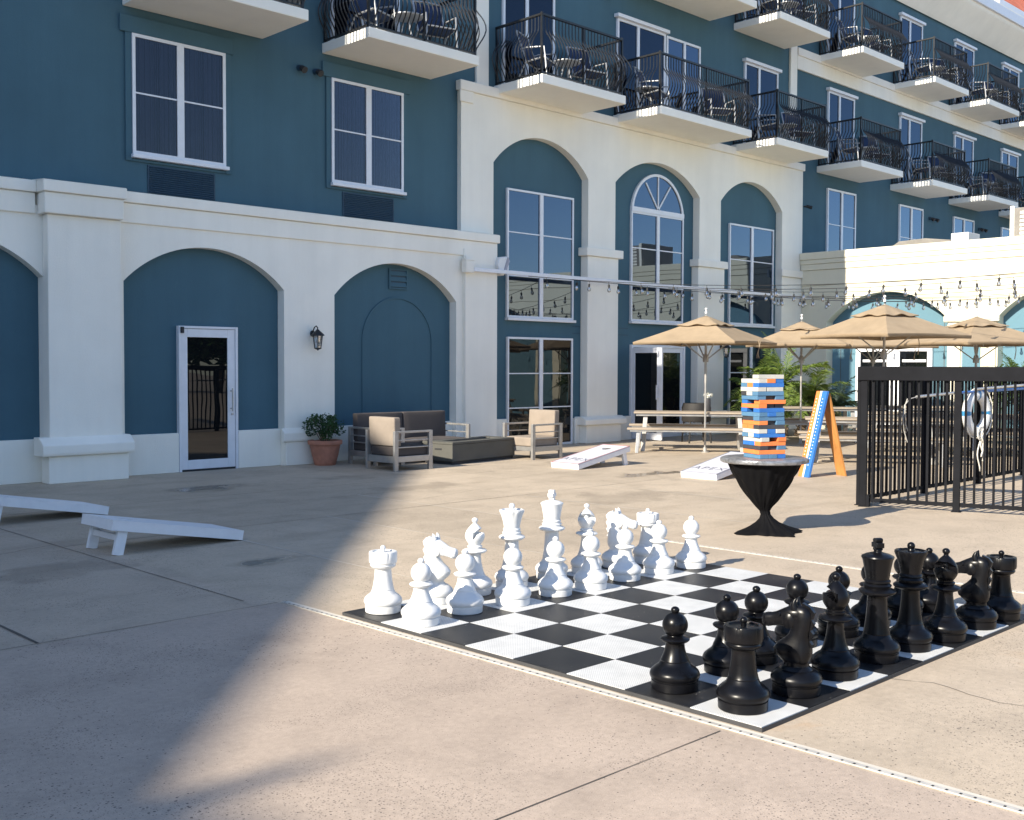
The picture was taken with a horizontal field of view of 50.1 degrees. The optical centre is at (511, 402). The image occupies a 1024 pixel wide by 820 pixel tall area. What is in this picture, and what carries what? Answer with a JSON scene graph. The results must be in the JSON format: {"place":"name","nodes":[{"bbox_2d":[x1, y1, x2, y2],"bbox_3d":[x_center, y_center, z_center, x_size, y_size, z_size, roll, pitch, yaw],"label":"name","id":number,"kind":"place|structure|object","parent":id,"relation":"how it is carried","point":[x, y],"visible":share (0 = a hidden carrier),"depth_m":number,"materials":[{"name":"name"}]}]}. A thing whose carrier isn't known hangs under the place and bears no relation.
{"place":"outdoors","nodes":[
{"label":"outdoors","id":0,"kind":"place"},
{"bbox_2d":[0,428,1023,819],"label":"patio","id":1,"kind":"structure","parent":0,"point":[226,708],"depth_m":5.40,"materials":[{"name":"concrete"}]},
{"bbox_2d":[0,495,108,518],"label":"cornhole board","id":2,"kind":"object","parent":1,"relation":"on","point":[41,503],"visible":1,"depth_m":10.87,"materials":[{"name":"white paint"}]},
{"bbox_2d":[81,513,243,555],"bbox_3d":[-2.987,1.075,9.416,0.560,0.305,1.216,2,3,44],"label":"cornhole board","id":3,"kind":"object","parent":1,"relation":"on","point":[122,527],"visible":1,"depth_m":9.14,"materials":[{"name":"white paint"}]},
{"bbox_2d":[302,413,345,465],"bbox_3d":[-2.917,0.559,16.951,0.692,0.812,0.730,0,2,-5],"label":"potted plant","id":4,"kind":"object","parent":1,"relation":"on","point":[324,450],"visible":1,"depth_m":16.83,"materials":[{"name":"green plant"}]},
{"bbox_2d":[365,416,432,471],"bbox_3d":[-1.691,0.595,16.401,0.720,0.785,0.710,-2,3,-44],"label":"lounge chair","id":5,"kind":"object","parent":1,"relation":"on","point":[385,440],"visible":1,"depth_m":16.19,"materials":[{"name":"fabric"}]},
{"bbox_2d":[348,410,469,465],"bbox_3d":[-1.635,0.550,17.679,1.950,0.790,0.720,-2,3,-44],"label":"sofa","id":6,"kind":"object","parent":1,"relation":"on","point":[434,421],"visible":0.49,"depth_m":17.84,"materials":[{"name":"fabric"}]},
{"bbox_2d":[423,436,514,464],"bbox_3d":[-0.679,0.766,17.844,0.620,0.352,1.650,2,2,37],"label":"fire pit","id":7,"kind":"object","parent":1,"relation":"on","point":[467,450],"visible":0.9,"depth_m":17.47,"materials":[{"name":"grey concrete"}]},
{"bbox_2d":[0,471,1021,819],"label":"pavement joints","id":8,"kind":"object","parent":1,"relation":"on","point":[366,567],"visible":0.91,"depth_m":8.05,"materials":[{"name":"concrete"}]},
{"bbox_2d":[0,0,1023,484],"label":"hotel building","id":9,"kind":"structure","parent":1,"relation":"on","point":[214,214],"depth_m":18.89,"materials":[{"name":"blue paint"}]},
{"bbox_2d":[131,32,229,170],"bbox_3d":[-4.749,-4.291,15.727,1.495,1.720,0.095,-2,3,-44],"label":"window","id":10,"kind":"structure","parent":9,"relation":"in","point":[179,89],"depth_m":15.70,"materials":[{"name":"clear glass"}]},
{"bbox_2d":[176,326,238,471],"bbox_3d":[-4.436,-0.061,16.033,0.950,2.105,0.139,-2,3,-44],"label":"door","id":11,"kind":"structure","parent":9,"relation":"in","point":[206,356],"depth_m":16.03,"materials":[{"name":"clear glass"}]},
{"bbox_2d":[330,0,399,39],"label":"sliding door","id":12,"kind":"structure","parent":9,"relation":"in","point":[371,1],"depth_m":17.78,"materials":[{"name":"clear glass"}]},
{"bbox_2d":[331,77,406,195],"bbox_3d":[-2.354,-4.363,18.068,1.515,1.720,0.095,-2,3,-44],"label":"window","id":13,"kind":"structure","parent":9,"relation":"in","point":[367,122],"depth_m":18.05,"materials":[{"name":"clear glass"}]},
{"bbox_2d":[348,0,396,33],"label":"sling chair","id":14,"kind":"object","parent":9,"relation":"on","point":[362,4],"visible":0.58,"depth_m":17.29,"materials":[{"name":"metal"}]},
{"bbox_2d":[412,0,457,47],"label":"sling chair","id":15,"kind":"object","parent":9,"relation":"on","point":[433,22],"visible":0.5,"depth_m":18.22,"materials":[{"name":"metal"}]},
{"bbox_2d":[461,255,474,436],"bbox_3d":[-0.776,-0.848,19.284,0.220,3.482,0.125,-2,3,-44],"label":"downspout","id":16,"kind":"object","parent":9,"relation":"attached to","point":[467,265],"visible":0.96,"depth_m":19.26,"materials":[{"name":"beige paint"}]},
{"bbox_2d":[501,0,554,83],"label":"sliding door","id":17,"kind":"structure","parent":9,"relation":"in","point":[512,10],"depth_m":20.53,"materials":[{"name":"clear glass"}]},
{"bbox_2d":[516,30,557,79],"bbox_3d":[0.447,-6.287,19.972,0.677,0.995,0.572,1,2,24],"label":"sling chair","id":18,"kind":"object","parent":9,"relation":"on","point":[545,60],"visible":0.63,"depth_m":19.92,"materials":[{"name":"metal"}]},
{"bbox_2d":[506,337,572,444],"bbox_3d":[0.549,-0.212,21.203,1.810,2.090,0.054,-2,3,-44],"label":"window","id":19,"kind":"structure","parent":9,"relation":"in","point":[539,371],"depth_m":21.14,"materials":[{"name":"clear glass"}]},
{"bbox_2d":[505,188,575,322],"bbox_3d":[0.574,-2.798,21.102,1.885,2.465,0.100,-2,3,-44],"label":"window","id":20,"kind":"structure","parent":9,"relation":"in","point":[539,226],"depth_m":21.07,"materials":[{"name":"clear glass"}]},
{"bbox_2d":[566,46,608,88],"bbox_3d":[1.411,-6.311,20.777,0.572,0.995,0.677,-1,2,-34],"label":"sling chair","id":21,"kind":"object","parent":9,"relation":"on","point":[585,66],"visible":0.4,"depth_m":20.83,"materials":[{"name":"fabric"}]},
{"bbox_2d":[614,12,669,114],"bbox_3d":[2.734,-6.926,22.941,1.710,2.065,0.119,-2,3,-44],"label":"sliding door","id":22,"kind":"structure","parent":9,"relation":"in","point":[640,38],"depth_m":22.85,"materials":[{"name":"clear glass"}]},
{"bbox_2d":[474,267,811,299],"bbox_3d":[3.367,-2.469,23.230,11.330,0.070,0.055,-2,3,-44],"label":"cable rail","id":23,"kind":"object","parent":9,"relation":"attached to","point":[498,271],"visible":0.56,"depth_m":21.57,"materials":[{"name":"metal"}]},
{"bbox_2d":[529,272,1023,296],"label":"string light","id":24,"kind":"object","parent":23,"relation":"hanging from","point":[883,285],"visible":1,"depth_m":18.79,"materials":[{"name":"black rubber"}]},
{"bbox_2d":[576,276,1022,299],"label":"string light","id":25,"kind":"object","parent":23,"relation":"hanging from","point":[869,291],"visible":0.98,"depth_m":19.48,"materials":[{"name":"black rubber"}]},
{"bbox_2d":[623,284,1023,306],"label":"string light","id":26,"kind":"object","parent":23,"relation":"hanging from","point":[1015,291],"visible":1,"depth_m":20.30,"materials":[{"name":"black rubber"}]},
{"bbox_2d":[632,347,662,439],"bbox_3d":[2.785,-0.189,22.777,0.115,1.910,0.810,-2,3,-42],"label":"door leaf","id":27,"kind":"structure","parent":9,"relation":"in","point":[647,363],"depth_m":22.77,"materials":[{"name":"clear glass"}]},
{"bbox_2d":[629,211,683,325],"bbox_3d":[3.155,-2.865,23.625,1.855,2.355,0.100,-2,3,-44],"label":"window","id":28,"kind":"structure","parent":9,"relation":"in","point":[656,241],"depth_m":23.58,"materials":[{"name":"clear glass"}]},
{"bbox_2d":[629,345,684,438],"bbox_3d":[3.161,-0.245,23.752,1.870,2.000,0.063,-2,3,-44],"label":"door","id":29,"kind":"structure","parent":9,"relation":"in","point":[673,356],"depth_m":24.09,"materials":[{"name":"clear glass"}]},
{"bbox_2d":[665,35,700,115],"bbox_3d":[3.745,-7.125,23.968,1.220,1.540,0.054,-2,3,-44],"label":"sliding door","id":30,"kind":"structure","parent":9,"relation":"in","point":[676,47],"depth_m":23.94,"materials":[{"name":"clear glass"}]},
{"bbox_2d":[701,88,735,125],"bbox_3d":[4.457,-6.402,23.750,0.572,0.995,0.677,0,2,-13],"label":"sling chair","id":31,"kind":"object","parent":9,"relation":"on","point":[717,104],"visible":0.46,"depth_m":23.90,"materials":[{"name":"fabric"}]},
{"bbox_2d":[727,345,771,423],"bbox_3d":[5.711,-0.382,26.249,1.810,2.120,0.054,-2,3,-44],"label":"window","id":32,"kind":"structure","parent":9,"relation":"in","point":[739,355],"depth_m":25.88,"materials":[{"name":"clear glass"}]},
{"bbox_2d":[727,223,774,327],"bbox_3d":[5.736,-3.000,26.146,1.915,2.400,0.100,-2,3,-44],"label":"window","id":33,"kind":"structure","parent":9,"relation":"in","point":[750,248],"depth_m":26.11,"materials":[{"name":"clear glass"}]},
{"bbox_2d":[742,57,781,142],"bbox_3d":[5.962,-7.022,26.096,1.540,2.065,0.119,-2,3,-44],"label":"sliding door","id":34,"kind":"structure","parent":9,"relation":"in","point":[763,77],"depth_m":26.09,"materials":[{"name":"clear glass"}]},
{"bbox_2d":[826,0,854,53],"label":"sliding door","id":35,"kind":"structure","parent":9,"relation":"in","point":[837,4],"depth_m":28.59,"materials":[{"name":"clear glass"}]},
{"bbox_2d":[826,188,855,250],"bbox_3d":[8.685,-4.714,28.890,1.480,1.720,0.054,-2,3,-44],"label":"window","id":36,"kind":"structure","parent":9,"relation":"in","point":[840,205],"depth_m":28.83,"materials":[{"name":"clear glass"}]},
{"bbox_2d":[826,87,858,164],"bbox_3d":[8.657,-7.103,28.731,1.480,2.065,0.119,-2,3,-44],"label":"sliding door","id":37,"kind":"structure","parent":9,"relation":"in","point":[840,104],"depth_m":28.65,"materials":[{"name":"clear glass"}]},
{"bbox_2d":[898,204,923,241],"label":"window","id":38,"kind":"structure","parent":9,"relation":"in","point":[910,219],"depth_m":31.60,"materials":[{"name":"blue glass"}]},
{"bbox_2d":[898,112,925,183],"bbox_3d":[11.488,-7.188,31.498,1.480,2.065,0.119,-2,3,-44],"label":"sliding door","id":39,"kind":"structure","parent":9,"relation":"in","point":[910,126],"depth_m":31.49,"materials":[{"name":"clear glass"}]},
{"bbox_2d":[899,12,925,82],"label":"sliding door","id":40,"kind":"structure","parent":9,"relation":"in","point":[912,26],"depth_m":31.35,"materials":[{"name":"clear glass"}]},
{"bbox_2d":[953,131,976,198],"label":"sliding door","id":41,"kind":"structure","parent":9,"relation":"in","point":[961,141],"depth_m":34.12,"materials":[{"name":"blue glass"}]},
{"bbox_2d":[953,38,976,104],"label":"sliding door","id":42,"kind":"structure","parent":9,"relation":"in","point":[958,43],"depth_m":33.94,"materials":[{"name":"blue glass"}]},
{"bbox_2d":[1000,148,1020,210],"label":"sliding door","id":43,"kind":"structure","parent":9,"relation":"in","point":[1008,157],"depth_m":36.41,"materials":[{"name":"blue glass"}]},
{"bbox_2d":[503,409,562,459],"bbox_3d":[0.347,0.525,18.449,0.720,0.800,0.710,-2,3,-44],"label":"lounge chair","id":44,"kind":"object","parent":1,"relation":"on","point":[545,429],"visible":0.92,"depth_m":18.40,"materials":[{"name":"fabric"}]},
{"bbox_2d":[551,444,629,469],"bbox_3d":[1.222,0.834,16.902,1.216,0.309,0.560,-2,3,-44],"label":"cornhole board","id":45,"kind":"object","parent":1,"relation":"on","point":[601,453],"visible":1,"depth_m":16.79,"materials":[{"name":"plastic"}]},
{"bbox_2d":[281,601,1023,813],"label":"deck drain","id":46,"kind":"object","parent":1,"relation":"on","point":[929,784],"visible":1,"depth_m":4.75,"materials":[{"name":"white plastic"}]},
{"bbox_2d":[629,423,735,446],"bbox_3d":[3.391,0.635,20.790,2.320,0.450,0.329,0,2,8],"label":"picnic bench","id":47,"kind":"object","parent":1,"relation":"on","point":[687,425],"visible":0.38,"depth_m":20.70,"materials":[{"name":"wood"}]},
{"bbox_2d":[342,558,1023,732],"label":"chess board","id":48,"kind":"object","parent":1,"relation":"on","point":[610,635],"visible":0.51,"depth_m":6.24,"materials":[{"name":"plastic"}]},
{"bbox_2d":[364,545,401,614],"bbox_3d":[-0.798,1.086,6.778,0.237,0.411,0.237,1,2,30],"label":"chess rook","id":49,"kind":"object","parent":48,"relation":"on","point":[383,597],"visible":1,"depth_m":6.71,"materials":[{"name":"white plastic"}]},
{"bbox_2d":[401,558,440,627],"bbox_3d":[-0.536,1.109,6.458,0.237,0.389,0.237,1,2,31],"label":"chess pawn","id":50,"kind":"object","parent":48,"relation":"on","point":[421,609],"visible":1,"depth_m":6.40,"materials":[{"name":"white plastic"}]},
{"bbox_2d":[423,533,457,604],"bbox_3d":[-0.491,1.060,7.037,0.237,0.447,0.260,-1,2,-23],"label":"chess knight","id":51,"kind":"object","parent":48,"relation":"on","point":[435,548],"visible":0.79,"depth_m":6.99,"materials":[{"name":"white plastic"}]},
{"bbox_2d":[446,549,483,614],"bbox_3d":[-0.291,1.099,6.776,0.237,0.389,0.237,2,3,41],"label":"chess pawn","id":52,"kind":"object","parent":48,"relation":"on","point":[464,597],"visible":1,"depth_m":6.72,"materials":[{"name":"white plastic"}]},
{"bbox_2d":[465,517,492,595],"bbox_3d":[-0.248,1.020,7.314,0.237,0.510,0.237,1,2,17],"label":"chess bishop","id":53,"kind":"object","parent":48,"relation":"on","point":[482,581],"visible":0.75,"depth_m":7.27,"materials":[{"name":"white plastic"}]},
{"bbox_2d":[495,503,528,586],"bbox_3d":[-0.001,0.979,7.554,0.237,0.577,0.237,1,2,31],"label":"chess queen","id":54,"kind":"object","parent":48,"relation":"on","point":[511,515],"visible":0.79,"depth_m":7.50,"materials":[{"name":"white plastic"}]},
{"bbox_2d":[494,543,530,606],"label":"chess pawn","id":55,"kind":"object","parent":48,"relation":"on","point":[512,590],"visible":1,"depth_m":6.94,"materials":[{"name":"white plastic"}]},
{"bbox_2d":[535,490,567,578],"bbox_3d":[0.286,0.941,7.865,0.237,0.634,0.237,1,2,29],"label":"chess king","id":56,"kind":"object","parent":48,"relation":"on","point":[551,527],"visible":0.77,"depth_m":7.81,"materials":[{"name":"white plastic"}]},
{"bbox_2d":[538,536,572,597],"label":"chess pawn","id":57,"kind":"object","parent":48,"relation":"on","point":[555,581],"visible":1,"depth_m":7.23,"materials":[{"name":"white plastic"}]},
{"bbox_2d":[570,503,602,573],"bbox_3d":[0.551,0.997,8.079,0.237,0.510,0.237,0,2,7],"label":"chess bishop","id":58,"kind":"object","parent":48,"relation":"on","point":[586,519],"visible":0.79,"depth_m":8.04,"materials":[{"name":"white plastic"}]},
{"bbox_2d":[574,531,607,590],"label":"chess pawn","id":59,"kind":"object","parent":48,"relation":"on","point":[590,575],"visible":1,"depth_m":7.45,"materials":[{"name":"white plastic"}]},
{"bbox_2d":[601,508,637,567],"bbox_3d":[0.802,1.021,8.311,0.237,0.447,0.260,-1,2,-25],"label":"chess knight","id":60,"kind":"object","parent":48,"relation":"on","point":[617,520],"visible":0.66,"depth_m":8.27,"materials":[{"name":"white plastic"}]},
{"bbox_2d":[608,525,641,581],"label":"chess pawn","id":61,"kind":"object","parent":48,"relation":"on","point":[624,567],"visible":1,"depth_m":7.76,"materials":[{"name":"white plastic"}]},
{"bbox_2d":[632,508,658,562],"bbox_3d":[1.063,1.031,8.576,0.237,0.411,0.237,1,2,28],"label":"chess rook","id":62,"kind":"object","parent":48,"relation":"on","point":[646,521],"visible":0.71,"depth_m":8.51,"materials":[{"name":"white plastic"}]},
{"bbox_2d":[643,520,674,574],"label":"chess pawn","id":63,"kind":"object","parent":48,"relation":"on","point":[658,560],"visible":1,"depth_m":8.02,"materials":[{"name":"white plastic"}]},
{"bbox_2d":[649,606,699,694],"bbox_3d":[0.770,1.156,5.177,0.237,0.389,0.237,0,2,1],"label":"chess pawn","id":64,"kind":"object","parent":48,"relation":"on","point":[674,671],"visible":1,"depth_m":5.12,"materials":[{"name":"black plastic"}]},
{"bbox_2d":[675,516,706,568],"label":"chess pawn","id":65,"kind":"object","parent":48,"relation":"on","point":[690,555],"visible":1,"depth_m":8.25,"materials":[{"name":"white plastic"}]},
{"bbox_2d":[702,594,738,676],"bbox_3d":[1.070,1.147,5.460,0.237,0.389,0.237,1,2,26],"label":"chess pawn","id":66,"kind":"object","parent":48,"relation":"on","point":[716,656],"visible":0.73,"depth_m":5.41,"materials":[{"name":"black plastic"}]},
{"bbox_2d":[716,616,769,715],"bbox_3d":[1.029,1.155,4.874,0.237,0.411,0.237,1,2,27],"label":"chess rook","id":67,"kind":"object","parent":48,"relation":"on","point":[742,689],"visible":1,"depth_m":4.81,"materials":[{"name":"black plastic"}]},
{"bbox_2d":[742,586,777,665],"bbox_3d":[1.264,1.141,5.669,0.237,0.389,0.237,-1,2,-21],"label":"chess pawn","id":68,"kind":"object","parent":48,"relation":"on","point":[756,602],"visible":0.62,"depth_m":5.61,"materials":[{"name":"black plastic"}]},
{"bbox_2d":[762,596,822,698],"bbox_3d":[1.325,1.130,5.125,0.237,0.447,0.260,0,2,-18],"label":"chess knight","id":69,"kind":"object","parent":48,"relation":"on","point":[795,675],"visible":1,"depth_m":5.06,"materials":[{"name":"black plastic"}]},
{"bbox_2d":[774,574,818,647],"bbox_3d":[1.562,1.130,6.003,0.237,0.389,0.237,-2,3,-43],"label":"chess pawn","id":70,"kind":"object","parent":48,"relation":"on","point":[796,586],"visible":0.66,"depth_m":5.96,"materials":[{"name":"black plastic"}]},
{"bbox_2d":[810,573,859,681],"bbox_3d":[1.592,1.090,5.391,0.237,0.510,0.237,0,2,3],"label":"chess bishop","id":71,"kind":"object","parent":48,"relation":"on","point":[834,658],"visible":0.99,"depth_m":5.34,"materials":[{"name":"black plastic"}]},
{"bbox_2d":[817,566,859,637],"bbox_3d":[1.861,1.123,6.238,0.237,0.389,0.237,1,2,21],"label":"chess pawn","id":72,"kind":"object","parent":48,"relation":"on","point":[851,629],"visible":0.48,"depth_m":6.18,"materials":[{"name":"black plastic"}]},
{"bbox_2d":[851,566,891,626],"bbox_3d":[2.124,1.116,6.473,0.237,0.389,0.237,0,2,-8],"label":"chess pawn","id":73,"kind":"object","parent":48,"relation":"on","point":[858,610],"visible":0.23,"depth_m":6.43,"materials":[{"name":"black plastic"}]},
{"bbox_2d":[853,538,900,664],"bbox_3d":[1.898,1.019,5.693,0.237,0.634,0.237,0,2,-12],"label":"chess king","id":74,"kind":"object","parent":48,"relation":"on","point":[875,642],"visible":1,"depth_m":5.64,"materials":[{"name":"black plastic"}]},
{"bbox_2d":[887,559,923,617],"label":"chess pawn","id":75,"kind":"object","parent":48,"relation":"on","point":[893,602],"visible":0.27,"depth_m":6.67,"materials":[{"name":"black plastic"}]},
{"bbox_2d":[890,542,932,652],"bbox_3d":[2.155,1.040,5.924,0.237,0.577,0.237,1,2,31],"label":"chess queen","id":76,"kind":"object","parent":48,"relation":"on","point":[910,632],"visible":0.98,"depth_m":5.87,"materials":[{"name":"black plastic"}]},
{"bbox_2d":[920,548,938,612],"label":"chess pawn","id":77,"kind":"object","parent":48,"relation":"on","point":[928,596],"visible":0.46,"depth_m":6.82,"materials":[{"name":"black plastic"}]},
{"bbox_2d":[923,548,967,642],"bbox_3d":[2.428,1.068,6.134,0.237,0.510,0.237,2,3,44],"label":"chess bishop","id":78,"kind":"object","parent":48,"relation":"on","point":[944,623],"visible":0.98,"depth_m":6.08,"materials":[{"name":"black plastic"}]},
{"bbox_2d":[956,550,997,630],"bbox_3d":[2.725,1.090,6.440,0.237,0.447,0.260,0,2,-16],"label":"chess knight","id":79,"kind":"object","parent":48,"relation":"on","point":[975,611],"visible":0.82,"depth_m":6.38,"materials":[{"name":"black plastic"}]},
{"bbox_2d":[986,550,1021,621],"bbox_3d":[2.972,1.101,6.657,0.237,0.411,0.237,1,2,34],"label":"chess rook","id":80,"kind":"object","parent":48,"relation":"on","point":[1003,603],"visible":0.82,"depth_m":6.59,"materials":[{"name":"black plastic"}]},
{"bbox_2d":[627,427,742,452],"bbox_3d":[3.216,0.678,19.482,2.320,0.450,0.329,0,2,8],"label":"picnic bench","id":81,"kind":"object","parent":1,"relation":"on","point":[638,430],"visible":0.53,"depth_m":19.40,"materials":[{"name":"grey wood"}]},
{"bbox_2d":[634,410,742,451],"bbox_3d":[3.304,0.523,20.132,2.110,0.722,0.828,0,2,8],"label":"picnic table","id":82,"kind":"object","parent":1,"relation":"on","point":[645,414],"visible":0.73,"depth_m":19.85,"materials":[{"name":"grey wood"}]},
{"bbox_2d":[681,403,711,442],"bbox_3d":[3.744,0.409,22.230,0.600,0.802,0.588,0,2,-9],"label":"wicker chair","id":83,"kind":"object","parent":1,"relation":"on","point":[692,407],"visible":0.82,"depth_m":21.98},
{"bbox_2d":[633,308,776,452],"bbox_3d":[3.476,-0.404,19.642,1.935,2.595,1.923,1,2,35],"label":"patio umbrella","id":84,"kind":"object","parent":1,"relation":"on","point":[705,330],"visible":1,"depth_m":19.29,"materials":[{"name":"beige fabric"}]},
{"bbox_2d":[681,451,743,479],"bbox_3d":[2.987,0.888,15.441,1.216,0.309,0.600,-2,3,-44],"label":"cornhole board","id":85,"kind":"object","parent":1,"relation":"on","point":[715,468],"visible":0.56,"depth_m":15.15,"materials":[{"name":"wood"}]},
{"bbox_2d":[720,454,808,465],"bbox_3d":[2.342,0.858,10.194,0.807,0.701,0.806,-2,3,-44],"label":"cocktail table","id":86,"kind":"object","parent":1,"relation":"on","point":[787,460],"visible":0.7,"depth_m":9.92,"materials":[{"name":"stone"}]},
{"bbox_2d":[728,463,802,536],"bbox_3d":[2.365,0.877,10.195,0.703,0.654,0.701,-2,3,-44],"label":"tablecloth","id":87,"kind":"object","parent":86,"relation":"on","point":[764,488],"visible":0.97,"depth_m":10.02,"materials":[{"name":"black fabric"}]},
{"bbox_2d":[724,331,856,435],"bbox_3d":[6.138,-0.402,24.186,2.931,2.383,2.405,1,2,16],"label":"date palm","id":88,"kind":"object","parent":1,"relation":"on","point":[790,387],"visible":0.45,"depth_m":24.09,"materials":[{"name":"green plant"}]},
{"bbox_2d":[746,314,852,443],"bbox_3d":[5.786,-0.473,21.901,1.935,2.595,1.923,1,2,21],"label":"patio umbrella","id":89,"kind":"object","parent":1,"relation":"on","point":[788,338],"visible":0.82,"depth_m":21.50,"materials":[{"name":"fabric"}]},
{"bbox_2d":[783,406,856,442],"bbox_3d":[6.118,0.446,22.659,2.110,0.722,0.828,0,2,1],"label":"picnic table","id":90,"kind":"object","parent":1,"relation":"on","point":[851,409],"visible":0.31,"depth_m":22.33,"materials":[{"name":"wood"}]},
{"bbox_2d":[798,391,846,477],"bbox_3d":[4.388,0.435,15.433,0.656,1.205,0.250,0,2,-18],"label":"score stand","id":91,"kind":"object","parent":1,"relation":"on","point":[823,405],"visible":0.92,"depth_m":15.40,"materials":[{"name":"orange paint"}]},
{"bbox_2d":[826,376,856,430],"bbox_3d":[7.434,0.045,25.194,1.168,1.347,1.466,-2,3,-44],"label":"cycad","id":92,"kind":"object","parent":1,"relation":"on","point":[837,400],"visible":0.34,"depth_m":25.07,"materials":[{"name":"green plant"}]},
{"bbox_2d":[668,541,1023,593],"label":"deck drain","id":93,"kind":"object","parent":1,"relation":"on","point":[802,560],"visible":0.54,"depth_m":8.78,"materials":[{"name":"white plastic"}]},
{"bbox_2d":[804,416,943,464],"bbox_3d":[5.852,0.608,17.814,2.110,0.722,0.828,1,2,14],"label":"picnic table","id":94,"kind":"object","parent":1,"relation":"on","point":[844,419],"visible":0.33,"depth_m":17.61,"materials":[{"name":"wood"}]},
{"bbox_2d":[813,339,938,365],"bbox_3d":[7.544,-0.501,22.895,1.935,2.595,1.923,0,2,-4],"label":"patio umbrella","id":95,"kind":"object","parent":1,"relation":"on","point":[875,344],"visible":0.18,"depth_m":22.13,"materials":[{"name":"fabric"}]},
{"bbox_2d":[800,295,971,463],"bbox_3d":[5.920,-0.368,17.436,1.839,2.686,1.827,-1,2,-28],"label":"patio umbrella","id":96,"kind":"object","parent":1,"relation":"on","point":[884,322],"visible":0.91,"depth_m":17.07,"materials":[{"name":"fabric"}]},
{"bbox_2d":[800,235,1023,437],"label":"wing","id":97,"kind":"structure","parent":1,"relation":"on","point":[923,262],"depth_m":25.35,"materials":[{"name":"paint"}]},
{"bbox_2d":[855,348,933,426],"bbox_3d":[9.053,-0.314,26.015,0.080,2.020,1.910,-2,3,-44],"label":"double door","id":98,"kind":"structure","parent":97,"relation":"in","point":[896,358],"depth_m":25.88,"materials":[{"name":"white paint"}]},
{"bbox_2d":[893,232,979,245],"bbox_3d":[10.062,-3.655,26.068,0.620,0.600,1.870,-2,3,-44],"label":"rooftop unit","id":99,"kind":"object","parent":97,"relation":"on","point":[963,236],"visible":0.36,"depth_m":25.59,"materials":[{"name":"metal"}]},
{"bbox_2d":[1010,206,1023,235],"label":"rooftop unit","id":100,"kind":"object","parent":97,"relation":"on","point":[1016,221],"visible":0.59,"depth_m":23.94,"materials":[{"name":"metal"}]},
{"bbox_2d":[854,380,1023,504],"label":"pool fence","id":101,"kind":"object","parent":1,"relation":"on","point":[989,436],"visible":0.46,"depth_m":13.55,"materials":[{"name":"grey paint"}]},
{"bbox_2d":[902,384,1023,441],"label":"rescue pole","id":102,"kind":"object","parent":101,"relation":"attached to","point":[999,388],"visible":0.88,"depth_m":13.97,"materials":[{"name":"metal"}]},
{"bbox_2d":[962,388,991,474],"bbox_3d":[6.035,0.472,14.183,0.654,1.330,0.170,-1,2,-37],"label":"ring buoy","id":103,"kind":"object","parent":101,"relation":"hanging from","point":[970,423],"visible":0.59,"depth_m":14.11,"materials":[{"name":"white plastic"}]},
{"bbox_2d":[857,366,1023,512],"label":"pool fence","id":104,"kind":"object","parent":1,"relation":"on","point":[959,375],"visible":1,"depth_m":11.72,"materials":[{"name":"metal"}]},
{"bbox_2d":[897,309,1023,383],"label":"patio umbrella","id":105,"kind":"object","parent":1,"relation":"on","point":[983,332],"visible":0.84,"depth_m":19.30,"materials":[{"name":"fabric"}]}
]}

